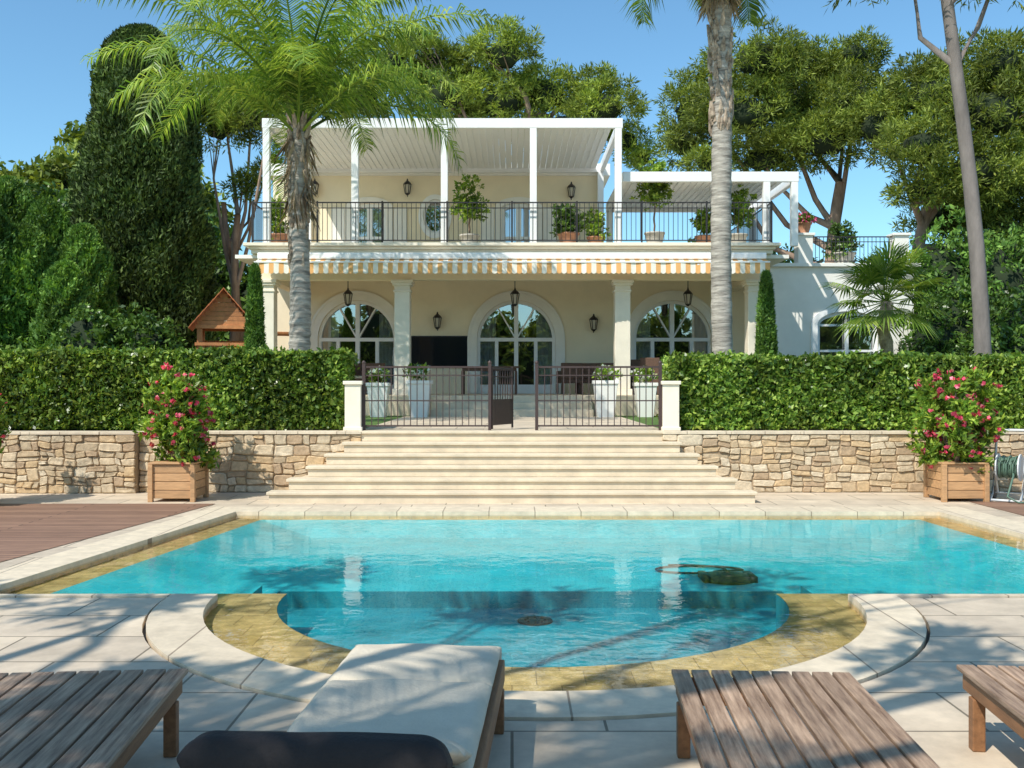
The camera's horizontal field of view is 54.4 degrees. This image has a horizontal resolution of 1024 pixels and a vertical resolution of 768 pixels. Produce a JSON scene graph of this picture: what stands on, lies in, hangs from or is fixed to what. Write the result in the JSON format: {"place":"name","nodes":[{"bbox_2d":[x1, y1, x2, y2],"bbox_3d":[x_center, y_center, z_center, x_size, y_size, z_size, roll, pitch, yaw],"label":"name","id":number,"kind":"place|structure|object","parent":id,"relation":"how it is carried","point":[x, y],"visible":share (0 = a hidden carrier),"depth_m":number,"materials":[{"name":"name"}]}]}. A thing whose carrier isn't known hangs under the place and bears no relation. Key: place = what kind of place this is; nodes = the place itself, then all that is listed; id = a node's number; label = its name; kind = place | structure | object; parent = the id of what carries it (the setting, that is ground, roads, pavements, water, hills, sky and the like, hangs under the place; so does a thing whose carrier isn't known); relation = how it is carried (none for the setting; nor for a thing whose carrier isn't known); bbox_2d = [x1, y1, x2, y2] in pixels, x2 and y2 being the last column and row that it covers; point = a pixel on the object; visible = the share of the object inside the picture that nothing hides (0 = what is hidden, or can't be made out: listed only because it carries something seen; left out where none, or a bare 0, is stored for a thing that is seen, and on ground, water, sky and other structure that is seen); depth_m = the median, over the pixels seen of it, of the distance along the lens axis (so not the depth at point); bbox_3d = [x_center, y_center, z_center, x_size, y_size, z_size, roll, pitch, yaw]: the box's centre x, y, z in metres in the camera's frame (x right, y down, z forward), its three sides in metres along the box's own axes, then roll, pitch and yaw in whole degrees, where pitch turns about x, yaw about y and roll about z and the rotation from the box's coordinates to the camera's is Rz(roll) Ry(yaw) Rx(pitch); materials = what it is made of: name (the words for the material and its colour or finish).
{"place":"outdoors","nodes":[
{"label":"outdoors","id":0,"kind":"place"},
{"bbox_2d":[343,381,362,430],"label":"stone gate pier","id":1,"kind":"structure","parent":0,"point":[353,405],"depth_m":16.00,"materials":[{"name":"white stone"}]},
{"bbox_2d":[354,363,366,393],"bbox_3d":[-4.324,-0.145,27.100,0.600,0.850,0.600,0,0,-23],"label":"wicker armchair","id":2,"kind":"object","parent":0,"point":[359,373],"visible":0.16,"depth_m":27.35,"materials":[{"name":"brown wicker"}]},
{"bbox_2d":[366,363,384,382],"bbox_3d":[-3.784,-0.145,27.400,0.600,0.850,0.600,0,0,-6],"label":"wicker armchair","id":3,"kind":"object","parent":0,"point":[374,364],"visible":0.06,"depth_m":27.09,"materials":[{"name":"brown wicker"}]},
{"bbox_2d":[0,416,1008,430],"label":"lawn","id":4,"kind":"structure","parent":0,"point":[646,420],"depth_m":17.18,"materials":[{"name":"green plant"}]},
{"bbox_2d":[0,344,359,430],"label":"clipped hedge","id":5,"kind":"object","parent":4,"relation":"on","point":[95,388],"visible":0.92,"depth_m":16.22,"materials":[{"name":"green plant"}]},
{"bbox_2d":[243,262,267,350],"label":"pencil cypress","id":6,"kind":"object","parent":4,"relation":"on","point":[254,336],"visible":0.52,"depth_m":22.18,"materials":[{"name":"green plant"}]},
{"bbox_2d":[77,0,506,350],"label":"queen palm tree","id":7,"kind":"object","parent":4,"relation":"on","point":[293,80],"visible":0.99,"depth_m":19.40,"materials":[{"name":"green plant"}]},
{"bbox_2d":[366,368,390,416],"bbox_3d":[-3.115,0.164,23.062,0.641,1.213,0.637,0,0,0],"label":"white flower pot","id":8,"kind":"object","parent":4,"relation":"on","point":[375,394],"visible":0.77,"depth_m":22.90,"materials":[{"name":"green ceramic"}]},
{"bbox_2d":[630,364,657,416],"bbox_3d":[3.106,0.152,23.102,0.710,1.236,0.708,0,0,0],"label":"white flower pot","id":9,"kind":"object","parent":4,"relation":"on","point":[646,394],"visible":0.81,"depth_m":22.90,"materials":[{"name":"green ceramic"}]},
{"bbox_2d":[620,0,772,354],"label":"tall palm tree","id":10,"kind":"object","parent":4,"relation":"on","point":[720,33],"visible":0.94,"depth_m":18.94,"materials":[{"name":"grey plant"}]},
{"bbox_2d":[754,268,778,355],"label":"pencil cypress","id":11,"kind":"object","parent":4,"relation":"on","point":[766,341],"visible":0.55,"depth_m":22.17,"materials":[{"name":"green plant"}]},
{"bbox_2d":[655,349,1023,430],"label":"clipped hedge","id":12,"kind":"object","parent":4,"relation":"on","point":[770,390],"visible":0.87,"depth_m":16.22,"materials":[{"name":"green plant"}]},
{"bbox_2d":[815,237,952,353],"bbox_3d":[8.211,-1.265,22.155,2.973,4.147,2.877,0,0,0],"label":"fan palm tree","id":13,"kind":"object","parent":4,"relation":"on","point":[864,275],"visible":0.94,"depth_m":21.81,"materials":[{"name":"green plant"}]},
{"bbox_2d":[823,0,1023,355],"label":"leaning pine tree","id":14,"kind":"object","parent":4,"relation":"on","point":[952,58],"visible":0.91,"depth_m":19.18,"materials":[{"name":"grey plant"}]},
{"bbox_2d":[954,322,1023,355],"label":"garden shrubs","id":15,"kind":"object","parent":4,"relation":"on","point":[1013,342],"visible":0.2,"depth_m":21.61,"materials":[{"name":"green plant"}]},
{"bbox_2d":[0,492,1023,767],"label":"stone paving","id":16,"kind":"structure","parent":0,"point":[922,698],"depth_m":6.14,"materials":[{"name":"beige stone"}]},
{"bbox_2d":[0,435,136,493],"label":"stones","id":17,"kind":"object","parent":16,"relation":"on","point":[108,449],"visible":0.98,"depth_m":15.71,"materials":[{"name":"beige stone"}]},
{"bbox_2d":[0,668,187,767],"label":"sun lounger","id":18,"kind":"object","parent":16,"relation":"on","point":[90,719],"visible":1,"depth_m":4.18,"materials":[{"name":"brown wood"}]},
{"bbox_2d":[0,504,211,561],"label":"wooden deck","id":19,"kind":"structure","parent":16,"relation":"on","point":[26,529],"depth_m":12.48,"materials":[{"name":"brown wood"}]},
{"bbox_2d":[0,370,12,453],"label":"flowering shrub planter","id":20,"kind":"object","parent":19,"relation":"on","point":[3,424],"visible":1,"depth_m":14.39,"materials":[{"name":"green plant"}]},
{"bbox_2d":[132,362,220,501],"bbox_3d":[-4.986,0.699,14.932,1.149,2.063,1.166,0,0,16],"label":"flowering shrub planter","id":21,"kind":"object","parent":16,"relation":"on","point":[178,421],"visible":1,"depth_m":14.59,"materials":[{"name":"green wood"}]},
{"bbox_2d":[176,643,504,767],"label":"sun lounger","id":22,"kind":"object","parent":16,"relation":"on","point":[414,705],"visible":1,"depth_m":3.96,"materials":[{"name":"white fabric"}]},
{"bbox_2d":[0,507,1023,720],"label":"swimming pool","id":23,"kind":"structure","parent":16,"relation":"in","point":[582,613],"depth_m":9.64,"materials":[{"name":"liquid"}]},
{"bbox_2d":[655,564,757,584],"bbox_3d":[2.002,1.950,10.381,0.954,0.100,1.002,0,0,0],"label":"pool cleaner","id":24,"kind":"object","parent":23,"relation":"in","point":[725,576],"visible":1,"depth_m":10.10,"materials":[{"name":"plastic"}]},
{"bbox_2d":[266,429,757,502],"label":"stone steps","id":25,"kind":"structure","parent":16,"relation":"on","point":[511,466],"depth_m":15.03,"materials":[{"name":"beige stone"}]},
{"bbox_2d":[362,361,661,429],"bbox_3d":[0.000,0.185,16.428,4.870,1.130,0.685,0,0,0],"label":"garden fence","id":26,"kind":"object","parent":25,"relation":"on","point":[500,411],"visible":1,"depth_m":16.11,"materials":[{"name":"brown metal"}]},
{"bbox_2d":[671,669,939,767],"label":"sun lounger","id":27,"kind":"object","parent":16,"relation":"on","point":[867,729],"visible":1,"depth_m":4.05,"materials":[{"name":"brown wood"}]},
{"bbox_2d":[662,434,1023,491],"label":"stones","id":28,"kind":"object","parent":16,"relation":"on","point":[901,478],"visible":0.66,"depth_m":15.87,"materials":[{"name":"beige stone"}]},
{"bbox_2d":[905,365,1009,501],"bbox_3d":[6.618,0.714,14.878,1.365,2.032,1.266,0,0,0],"label":"flowering shrub planter","id":29,"kind":"object","parent":16,"relation":"on","point":[958,420],"visible":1,"depth_m":14.62,"materials":[{"name":"green wood"}]},
{"bbox_2d":[956,664,1023,751],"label":"sun lounger","id":30,"kind":"object","parent":16,"relation":"on","point":[998,692],"visible":1,"depth_m":4.63,"materials":[{"name":"brown wood"}]},
{"bbox_2d":[973,502,1023,515],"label":"wooden deck","id":31,"kind":"structure","parent":16,"relation":"on","point":[1013,507],"depth_m":14.01,"materials":[{"name":"brown wood"}]},
{"bbox_2d":[987,429,1023,503],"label":"garden hose reel","id":32,"kind":"object","parent":16,"relation":"on","point":[1008,467],"visible":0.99,"depth_m":14.63,"materials":[{"name":"white plastic"}]},
{"bbox_2d":[366,416,657,428],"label":"garden path","id":33,"kind":"structure","parent":0,"point":[523,422],"depth_m":19.52,"materials":[{"name":"stone"}]},
{"bbox_2d":[402,362,432,416],"bbox_3d":[-2.174,0.126,22.757,0.689,1.289,0.658,0,0,0],"label":"white flower pot","id":34,"kind":"object","parent":33,"relation":"on","point":[427,388],"visible":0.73,"depth_m":22.58,"materials":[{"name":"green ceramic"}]},
{"bbox_2d":[592,363,622,416],"bbox_3d":[2.181,0.142,22.740,0.712,1.256,0.775,0,0,0],"label":"white flower pot","id":35,"kind":"object","parent":33,"relation":"on","point":[607,394],"visible":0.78,"depth_m":22.58,"materials":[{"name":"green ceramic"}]},
{"bbox_2d":[0,0,1023,281],"label":"sky","id":36,"kind":"structure","parent":0,"point":[45,85],"materials":[{"name":"blue"}]},
{"bbox_2d":[556,363,582,393],"bbox_3d":[1.568,-0.145,27.200,0.600,0.850,0.600,0,0,-11],"label":"wicker armchair","id":37,"kind":"object","parent":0,"point":[572,378],"visible":0.67,"depth_m":26.92,"materials":[{"name":"brown wicker"}]},
{"bbox_2d":[577,363,597,393],"bbox_3d":[2.108,-0.145,27.400,0.600,0.850,0.600,0,0,0],"label":"wicker armchair","id":38,"kind":"object","parent":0,"point":[585,372],"visible":0.4,"depth_m":27.10,"materials":[{"name":"brown wicker"}]},
{"bbox_2d":[598,363,613,379],"bbox_3d":[2.703,-0.145,27.200,0.600,0.850,0.600,0,0,17],"label":"wicker armchair","id":39,"kind":"object","parent":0,"point":[606,364],"visible":0.08,"depth_m":26.93,"materials":[{"name":"brown wicker"}]},
{"bbox_2d":[631,360,639,393],"bbox_3d":[3.500,-0.195,27.000,0.500,0.950,0.600,0,0,0],"label":"dining chair","id":40,"kind":"object","parent":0,"point":[635,362],"visible":0.2,"depth_m":27.22,"materials":[{"name":"brown wicker"}]},
{"bbox_2d":[640,358,659,394],"bbox_3d":[3.500,-0.195,25.550,0.500,0.950,0.600,0,0,0],"label":"dining chair","id":41,"kind":"object","parent":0,"point":[649,361],"visible":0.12,"depth_m":25.25,"materials":[{"name":"brown wicker"}]},
{"bbox_2d":[661,381,680,430],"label":"stone gate pier","id":42,"kind":"structure","parent":0,"point":[670,405],"depth_m":16.00,"materials":[{"name":"white stone"}]},
{"bbox_3d":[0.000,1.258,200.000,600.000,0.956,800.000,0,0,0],"label":"ground","id":43,"kind":"structure","parent":0,"visible":0},
{"bbox_2d":[0,205,29,349],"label":"thuja conifer","id":44,"kind":"object","parent":43,"relation":"on","point":[7,227],"visible":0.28,"depth_m":26.19,"materials":[{"name":"green plant"}]},
{"bbox_2d":[0,175,35,223],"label":"thuja conifer","id":45,"kind":"object","parent":43,"relation":"on","point":[17,198],"visible":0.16,"depth_m":28.51,"materials":[{"name":"green plant"}]},
{"bbox_2d":[0,222,59,350],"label":"thuja conifer","id":46,"kind":"object","parent":43,"relation":"on","point":[33,258],"visible":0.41,"depth_m":26.49,"materials":[{"name":"green plant"}]},
{"bbox_2d":[21,197,70,252],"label":"thuja conifer","id":47,"kind":"object","parent":43,"relation":"on","point":[47,216],"visible":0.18,"depth_m":28.01,"materials":[{"name":"green plant"}]},
{"bbox_2d":[26,258,96,349],"bbox_3d":[-11.643,-1.097,26.037,2.290,4.355,2.242,0,0,0],"label":"thuja conifer","id":48,"kind":"object","parent":43,"relation":"on","point":[65,288],"visible":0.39,"depth_m":25.56,"materials":[{"name":"green plant"}]},
{"bbox_2d":[0,434,139,492],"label":"retaining wall","id":49,"kind":"structure","parent":43,"relation":"on","point":[137,460],"depth_m":15.74,"materials":[{"name":"beige stone"}]},
{"bbox_2d":[6,431,138,434],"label":"coping slabs","id":50,"kind":"structure","parent":49,"relation":"on","point":[72,433],"depth_m":15.69,"materials":[{"name":"stone"}]},
{"bbox_2d":[56,222,120,325],"bbox_3d":[-11.891,-1.729,27.885,2.870,5.618,2.798,0,0,0],"label":"thuja conifer","id":51,"kind":"object","parent":43,"relation":"on","point":[83,246],"visible":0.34,"depth_m":27.43,"materials":[{"name":"green plant"}]},
{"bbox_2d":[41,301,187,350],"bbox_3d":[-9.428,-0.588,24.025,3.354,3.013,2.338,0,0,0],"label":"laurel shrub","id":52,"kind":"object","parent":43,"relation":"on","point":[131,330],"visible":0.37,"depth_m":23.54,"materials":[{"name":"green plant"}]},
{"bbox_2d":[0,120,241,265],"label":"distant trees","id":53,"kind":"object","parent":43,"relation":"on","point":[56,167],"visible":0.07,"depth_m":60.73,"materials":[{"name":"green plant"}]},
{"bbox_2d":[19,177,223,266],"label":"distant trees","id":54,"kind":"object","parent":43,"relation":"on","point":[60,196],"depth_m":43.97,"materials":[{"name":"green plant"}]},
{"bbox_2d":[65,22,221,349],"bbox_3d":[-11.890,-5.226,32.086,5.393,12.612,5.295,0,0,0],"label":"italian cypress tree","id":55,"kind":"object","parent":43,"relation":"on","point":[137,201],"visible":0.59,"depth_m":30.64,"materials":[{"name":"green plant"}]},
{"bbox_2d":[211,240,250,340],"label":"background woodland","id":56,"kind":"object","parent":43,"relation":"on","point":[222,275],"visible":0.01,"depth_m":38.28,"materials":[{"name":"green plant"}]},
{"bbox_2d":[188,287,288,349],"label":"wooden play tower","id":57,"kind":"structure","parent":43,"relation":"on","point":[223,319],"depth_m":25.75,"materials":[{"name":"orange wood"}]},
{"bbox_2d":[216,111,283,340],"bbox_3d":[-8.547,-4.305,34.352,3.349,10.199,2.204,0,0,0],"label":"pine tree","id":58,"kind":"object","parent":43,"relation":"on","point":[242,177],"visible":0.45,"depth_m":34.16,"materials":[{"name":"green plant"}]},
{"bbox_2d":[140,434,361,491],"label":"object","id":59,"kind":"object","parent":43,"relation":"on","point":[273,456],"visible":0.21,"depth_m":15.90,"materials":[{"name":"beige stone"}]},
{"bbox_2d":[139,434,360,491],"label":"stones","id":60,"kind":"object","parent":59,"relation":"attached to","point":[283,450],"visible":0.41,"depth_m":15.87,"materials":[{"name":"beige stone"}]},
{"bbox_2d":[139,430,360,433],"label":"coping slabs","id":61,"kind":"structure","parent":59,"relation":"on","point":[281,432],"depth_m":15.85,"materials":[{"name":"stone"}]},
{"bbox_2d":[193,55,358,342],"bbox_3d":[-8.611,-5.386,33.850,6.772,12.439,3.620,0,0,22],"label":"pine tree","id":62,"kind":"object","parent":43,"relation":"on","point":[212,130],"visible":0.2,"depth_m":33.92,"materials":[{"name":"green plant"}]},
{"bbox_2d":[332,13,661,171],"bbox_3d":[-0.942,-6.434,38.191,13.533,14.487,5.110,0,0,0],"label":"umbrella pine tree","id":63,"kind":"object","parent":43,"relation":"on","point":[530,91],"visible":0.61,"depth_m":37.23,"materials":[{"name":"green plant"}]},
{"bbox_2d":[235,118,920,415],"bbox_3d":[1.825,-2.900,29.675,18.450,7.460,13.050,0,0,0],"label":"villa","id":64,"kind":"object","parent":43,"relation":"on","point":[396,263],"visible":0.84,"depth_m":27.15,"materials":[{"name":"cream plaster"},{"name":"white paint"},{"name":"brown iron"}]},
{"bbox_2d":[262,197,287,241],"bbox_3d":[-6.140,-4.172,25.906,0.752,1.404,0.773,0,0,-30],"label":"potted shrub","id":65,"kind":"object","parent":64,"relation":"on","point":[275,218],"visible":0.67,"depth_m":25.72,"materials":[{"name":"green plant"}]},
{"bbox_2d":[411,336,467,365],"bbox_3d":[-2.057,-0.914,28.365,1.657,0.914,0.062,0,0,0],"label":"television","id":66,"kind":"object","parent":64,"relation":"attached to","point":[440,350],"visible":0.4,"depth_m":28.33,"materials":[{"name":"black metal"}]},
{"bbox_2d":[449,174,489,241],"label":"citrus tree in pot","id":67,"kind":"object","parent":64,"relation":"on","point":[472,198],"visible":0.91,"depth_m":25.80,"materials":[{"name":"stone"}]},
{"bbox_2d":[461,366,519,394],"bbox_3d":[-0.600,-0.095,26.600,1.600,0.750,0.800,0,0,0],"label":"dining table","id":68,"kind":"object","parent":64,"relation":"on","point":[486,369],"visible":0.66,"depth_m":26.26,"materials":[{"name":"brown wood"}]},
{"bbox_2d":[549,201,589,241],"bbox_3d":[1.475,-4.112,25.659,1.066,1.284,0.915,0,0,0],"label":"potted shrub","id":69,"kind":"object","parent":64,"relation":"on","point":[561,225],"visible":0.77,"depth_m":25.52,"materials":[{"name":"green plant"}]},
{"bbox_2d":[581,207,611,241],"bbox_3d":[2.193,-4.051,25.913,0.729,1.162,0.866,0,0,37],"label":"potted shrub","id":70,"kind":"object","parent":64,"relation":"on","point":[592,228],"visible":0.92,"depth_m":25.79,"materials":[{"name":"green plant"}]},
{"bbox_2d":[629,157,674,241],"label":"citrus tree in pot","id":71,"kind":"object","parent":64,"relation":"on","point":[654,194],"visible":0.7,"depth_m":25.48,"materials":[{"name":"stone"}]},
{"bbox_2d":[689,206,710,241],"bbox_3d":[5.161,-4.067,26.187,0.878,1.193,1.066,0,0,40],"label":"potted shrub","id":72,"kind":"object","parent":64,"relation":"on","point":[699,222],"visible":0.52,"depth_m":25.99,"materials":[{"name":"green plant"}]},
{"bbox_2d":[731,184,757,241],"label":"citrus tree in pot","id":73,"kind":"object","parent":64,"relation":"on","point":[736,196],"visible":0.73,"depth_m":25.72,"materials":[{"name":"plant"}]},
{"bbox_2d":[798,211,816,232],"bbox_3d":[7.955,-4.410,27.140,0.727,0.639,0.775,0,0,0],"label":"pink flower pot","id":74,"kind":"object","parent":64,"relation":"on","point":[806,219],"visible":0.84,"depth_m":26.99,"materials":[{"name":"ceramic"}]},
{"bbox_2d":[821,219,863,262],"bbox_3d":[9.239,-3.960,27.977,1.214,1.380,1.041,0,0,-44],"label":"potted shrub","id":75,"kind":"object","parent":64,"relation":"on","point":[838,229],"visible":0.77,"depth_m":27.77,"materials":[{"name":"green plant"}]},
{"bbox_2d":[651,13,902,262],"bbox_3d":[9.828,-6.107,36.005,9.636,13.972,6.406,0,0,0],"label":"umbrella pine tree","id":76,"kind":"object","parent":43,"relation":"on","point":[800,89],"visible":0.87,"depth_m":34.70,"materials":[{"name":"green plant"}]},
{"bbox_2d":[687,234,992,262],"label":"background woodland","id":77,"kind":"object","parent":43,"relation":"on","point":[789,259],"depth_m":41.44,"materials":[{"name":"green plant"}]},
{"bbox_2d":[662,434,1023,491],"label":"retaining wall","id":78,"kind":"structure","parent":43,"relation":"on","point":[812,461],"depth_m":15.90,"materials":[{"name":"beige stone"}]},
{"bbox_2d":[663,430,1023,433],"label":"coping slabs","id":79,"kind":"structure","parent":78,"relation":"on","point":[790,432],"depth_m":15.85,"materials":[{"name":"stone"}]},
{"bbox_2d":[830,24,1023,259],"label":"umbrella pine tree","id":80,"kind":"object","parent":43,"relation":"on","point":[994,81],"visible":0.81,"depth_m":31.46,"materials":[{"name":"green plant"}]},
{"bbox_2d":[894,274,1023,367],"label":"garden shrubs","id":81,"kind":"object","parent":43,"relation":"on","point":[1005,308],"visible":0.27,"depth_m":25.84,"materials":[{"name":"green plant"}]},
{"bbox_2d":[909,203,1023,331],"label":"garden shrubs","id":82,"kind":"object","parent":43,"relation":"on","point":[1005,263],"visible":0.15,"depth_m":29.41,"materials":[{"name":"green plant"}]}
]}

